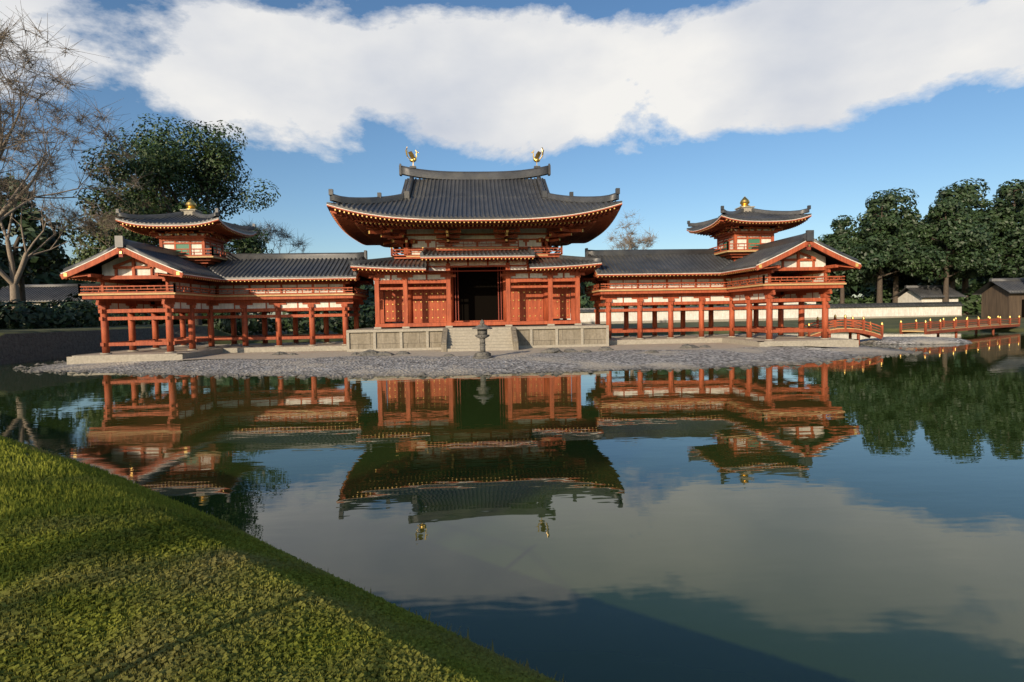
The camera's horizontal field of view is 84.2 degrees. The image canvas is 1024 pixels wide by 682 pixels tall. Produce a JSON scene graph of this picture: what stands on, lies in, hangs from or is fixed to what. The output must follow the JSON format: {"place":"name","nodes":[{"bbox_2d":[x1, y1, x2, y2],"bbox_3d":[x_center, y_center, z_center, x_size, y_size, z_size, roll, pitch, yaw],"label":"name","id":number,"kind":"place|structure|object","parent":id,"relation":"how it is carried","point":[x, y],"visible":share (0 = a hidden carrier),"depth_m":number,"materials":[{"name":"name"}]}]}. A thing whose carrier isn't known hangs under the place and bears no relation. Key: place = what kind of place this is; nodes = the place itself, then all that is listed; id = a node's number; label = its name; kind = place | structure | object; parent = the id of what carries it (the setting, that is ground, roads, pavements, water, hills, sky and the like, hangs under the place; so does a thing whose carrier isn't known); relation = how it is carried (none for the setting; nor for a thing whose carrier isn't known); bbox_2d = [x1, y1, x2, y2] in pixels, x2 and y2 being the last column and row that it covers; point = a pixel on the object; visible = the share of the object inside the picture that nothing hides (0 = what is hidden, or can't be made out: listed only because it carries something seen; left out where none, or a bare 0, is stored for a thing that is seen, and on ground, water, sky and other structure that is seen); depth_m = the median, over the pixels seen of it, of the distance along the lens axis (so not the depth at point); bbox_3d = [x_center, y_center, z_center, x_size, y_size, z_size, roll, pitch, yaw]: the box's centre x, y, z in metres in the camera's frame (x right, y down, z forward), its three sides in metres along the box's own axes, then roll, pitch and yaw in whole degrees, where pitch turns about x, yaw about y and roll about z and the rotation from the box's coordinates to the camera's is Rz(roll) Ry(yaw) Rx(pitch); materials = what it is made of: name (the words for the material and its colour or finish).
{"place":"outdoors","nodes":[
{"label":"outdoors","id":0,"kind":"place"},
{"bbox_2d":[0,435,565,681],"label":"bank grass","id":1,"kind":"structure","parent":0,"point":[253,609],"depth_m":3.25,"materials":[{"name":"green plant"}]},
{"bbox_2d":[30,335,913,376],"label":"island gravel","id":2,"kind":"structure","parent":0,"point":[348,366],"depth_m":28.55,"materials":[{"name":"grey gravel"}]},
{"bbox_2d":[60,199,373,364],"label":"temple wing","id":3,"kind":"structure","parent":2,"relation":"on","point":[189,266],"depth_m":38.74,"materials":[{"name":"red wood"}]},
{"bbox_2d":[181,343,757,359],"bbox_3d":[-1.940,0.639,35.397,34.500,0.001,7.816,-1,3,-4],"label":"island sand apron","id":4,"kind":"object","parent":2,"relation":"on","point":[302,354],"visible":0.85,"depth_m":35.21,"materials":[{"name":"grey gravel"}]},
{"bbox_2d":[271,344,709,355],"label":"shoreline rocks","id":5,"kind":"object","parent":4,"relation":"on","point":[369,352],"visible":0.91,"depth_m":33.26,"materials":[{"name":"stone"}]},
{"bbox_2d":[327,164,621,351],"bbox_3d":[-2.749,-6.825,44.921,19.600,14.850,19.240,-1,3,-4],"label":"temple hall","id":6,"kind":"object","parent":2,"relation":"on","point":[475,248],"visible":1,"depth_m":40.57,"materials":[{"name":"red paint"}]},
{"bbox_2d":[405,147,418,167],"bbox_3d":[-7.973,-14.691,45.446,1.050,1.734,1.000,-1,3,-4],"label":"phoenix statue","id":7,"kind":"object","parent":6,"relation":"on","point":[413,159],"visible":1,"depth_m":45.30,"materials":[{"name":"gold metal"}]},
{"bbox_2d":[531,147,543,167],"bbox_3d":[2.043,-14.895,46.084,1.050,1.734,1.000,-1,3,-4],"label":"phoenix statue","id":8,"kind":"object","parent":6,"relation":"on","point":[536,159],"visible":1,"depth_m":45.93,"materials":[{"name":"gold metal"}]},
{"bbox_2d":[472,320,492,358],"bbox_3d":[-1.566,-0.103,30.078,1.091,2.077,0.945,-1,3,-4],"label":"stone lantern","id":9,"kind":"object","parent":2,"relation":"on","point":[482,328],"visible":1,"depth_m":29.86,"materials":[{"name":"grey stone"}]},
{"bbox_2d":[580,196,861,346],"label":"temple wing","id":10,"kind":"structure","parent":2,"relation":"on","point":[749,261],"depth_m":40.80,"materials":[{"name":"red wood"}]},
{"bbox_2d":[0,330,1023,681],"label":"pond water","id":11,"kind":"structure","parent":0,"point":[852,520],"depth_m":7.93,"materials":[{"name":"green liquid"}]},
{"bbox_2d":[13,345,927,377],"bbox_3d":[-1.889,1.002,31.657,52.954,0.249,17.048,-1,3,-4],"label":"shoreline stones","id":12,"kind":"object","parent":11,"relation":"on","point":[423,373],"visible":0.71,"depth_m":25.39,"materials":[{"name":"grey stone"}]},
{"bbox_2d":[804,314,882,343],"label":"arched bridge","id":13,"kind":"structure","parent":11,"relation":"in","point":[862,331],"depth_m":40.19,"materials":[{"name":"red paint"}]},
{"bbox_2d":[860,336,971,344],"bbox_3d":[29.143,0.053,41.773,8.960,0.600,8.190,-1,3,-4],"label":"gravel islet","id":14,"kind":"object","parent":11,"relation":"in","point":[920,340],"depth_m":39.48,"materials":[{"name":"grey gravel"}]},
{"bbox_2d":[899,315,1019,335],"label":"bridge","id":15,"kind":"structure","parent":11,"relation":"in","point":[942,328],"depth_m":49.53,"materials":[{"name":"red paint"}]},
{"bbox_2d":[0,314,1023,615],"bbox_3d":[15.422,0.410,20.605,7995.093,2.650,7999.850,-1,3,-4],"label":"ground","id":16,"kind":"structure","parent":0,"point":[24,344],"depth_m":46.85,"materials":[{"name":"green plant"}]},
{"bbox_2d":[0,172,71,306],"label":"conifer tree","id":17,"kind":"object","parent":16,"relation":"on","point":[45,262],"visible":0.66,"depth_m":64.11,"materials":[{"name":"green plant"}]},
{"bbox_2d":[0,84,72,211],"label":"bare tree","id":18,"kind":"object","parent":16,"relation":"on","point":[21,134],"visible":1,"depth_m":38.22,"materials":[{"name":"brown plant"}]},
{"bbox_2d":[0,137,100,324],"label":"bare tree","id":19,"kind":"object","parent":16,"relation":"on","point":[13,280],"visible":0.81,"depth_m":52.14,"materials":[{"name":"brown plant"}]},
{"bbox_2d":[0,1,154,221],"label":"bare tree","id":20,"kind":"object","parent":16,"relation":"on","point":[11,82],"visible":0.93,"depth_m":43.82,"materials":[{"name":"brown plant"}]},
{"bbox_2d":[55,187,159,266],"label":"tree","id":21,"kind":"object","parent":16,"relation":"on","point":[92,250],"visible":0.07,"depth_m":78.67,"materials":[{"name":"green plant"}]},
{"bbox_2d":[70,171,184,323],"bbox_3d":[-44.258,-10.764,65.641,14.249,18.513,10.251,-1,3,10],"label":"bare tree","id":22,"kind":"object","parent":16,"relation":"on","point":[111,218],"visible":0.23,"depth_m":64.60,"materials":[{"name":"brown plant"}]},
{"bbox_2d":[73,113,280,324],"bbox_3d":[-35.135,-13.036,61.905,18.334,23.086,18.985,-1,3,-4],"label":"camphor tree","id":23,"kind":"object","parent":16,"relation":"on","point":[211,172],"visible":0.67,"depth_m":60.00,"materials":[{"name":"green plant"}]},
{"bbox_2d":[0,291,387,335],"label":"shrubs","id":24,"kind":"object","parent":16,"relation":"on","point":[69,313],"visible":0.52,"depth_m":57.46,"materials":[{"name":"green plant"}]},
{"bbox_2d":[224,219,309,322],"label":"bare tree","id":25,"kind":"object","parent":16,"relation":"on","point":[284,236],"visible":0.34,"depth_m":76.99,"materials":[{"name":"brown plant"}]},
{"bbox_2d":[2,256,1018,324],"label":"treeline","id":26,"kind":"object","parent":16,"relation":"on","point":[51,278],"visible":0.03,"depth_m":139.97,"materials":[{"name":"green plant"}]},
{"bbox_2d":[0,278,1023,323],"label":"background buildings","id":27,"kind":"structure","parent":16,"relation":"on","point":[1003,297],"depth_m":84.09,"materials":[{"name":"paint"}]},
{"bbox_2d":[602,209,657,306],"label":"bare tree","id":28,"kind":"object","parent":16,"relation":"on","point":[632,245],"visible":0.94,"depth_m":90.53,"materials":[{"name":"brown plant"}]},
{"bbox_2d":[570,283,984,314],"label":"shrubs","id":29,"kind":"object","parent":16,"relation":"on","point":[972,304],"visible":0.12,"depth_m":96.22,"materials":[{"name":"green plant"}]},
{"bbox_2d":[816,215,876,303],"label":"tree","id":30,"kind":"object","parent":16,"relation":"on","point":[839,237],"visible":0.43,"depth_m":92.04,"materials":[{"name":"green plant"}]},
{"bbox_2d":[836,213,925,301],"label":"tree","id":31,"kind":"object","parent":16,"relation":"on","point":[904,279],"visible":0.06,"depth_m":101.51,"materials":[{"name":"green plant"}]},
{"bbox_2d":[843,190,924,302],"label":"tree","id":32,"kind":"object","parent":16,"relation":"on","point":[892,219],"visible":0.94,"depth_m":87.53,"materials":[{"name":"green plant"}]},
{"bbox_2d":[861,188,950,302],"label":"tree","id":33,"kind":"object","parent":16,"relation":"on","point":[912,219],"visible":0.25,"depth_m":90.20,"materials":[{"name":"green plant"}]},
{"bbox_2d":[894,196,1001,301],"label":"tree","id":34,"kind":"object","parent":16,"relation":"on","point":[969,238],"visible":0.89,"depth_m":85.23,"materials":[{"name":"green plant"}]},
{"bbox_2d":[907,184,1008,289],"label":"tree","id":35,"kind":"object","parent":16,"relation":"on","point":[960,192],"visible":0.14,"depth_m":88.75,"materials":[{"name":"green plant"}]},
{"bbox_2d":[920,178,1021,314],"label":"tree","id":36,"kind":"object","parent":16,"relation":"on","point":[971,188],"visible":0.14,"depth_m":93.23,"materials":[{"name":"green plant"}]},
{"bbox_2d":[982,179,1023,277],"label":"tree","id":37,"kind":"object","parent":16,"relation":"on","point":[1007,214],"visible":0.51,"depth_m":89.20,"materials":[{"name":"green plant"}]},
{"bbox_2d":[983,185,1023,278],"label":"tree","id":38,"kind":"object","parent":16,"relation":"on","point":[996,198],"visible":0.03,"depth_m":96.34,"materials":[{"name":"green plant"}]},
{"bbox_2d":[0,0,1023,318],"label":"sky","id":39,"kind":"structure","parent":0,"point":[691,109],"materials":[{"name":"blue"}]}
]}

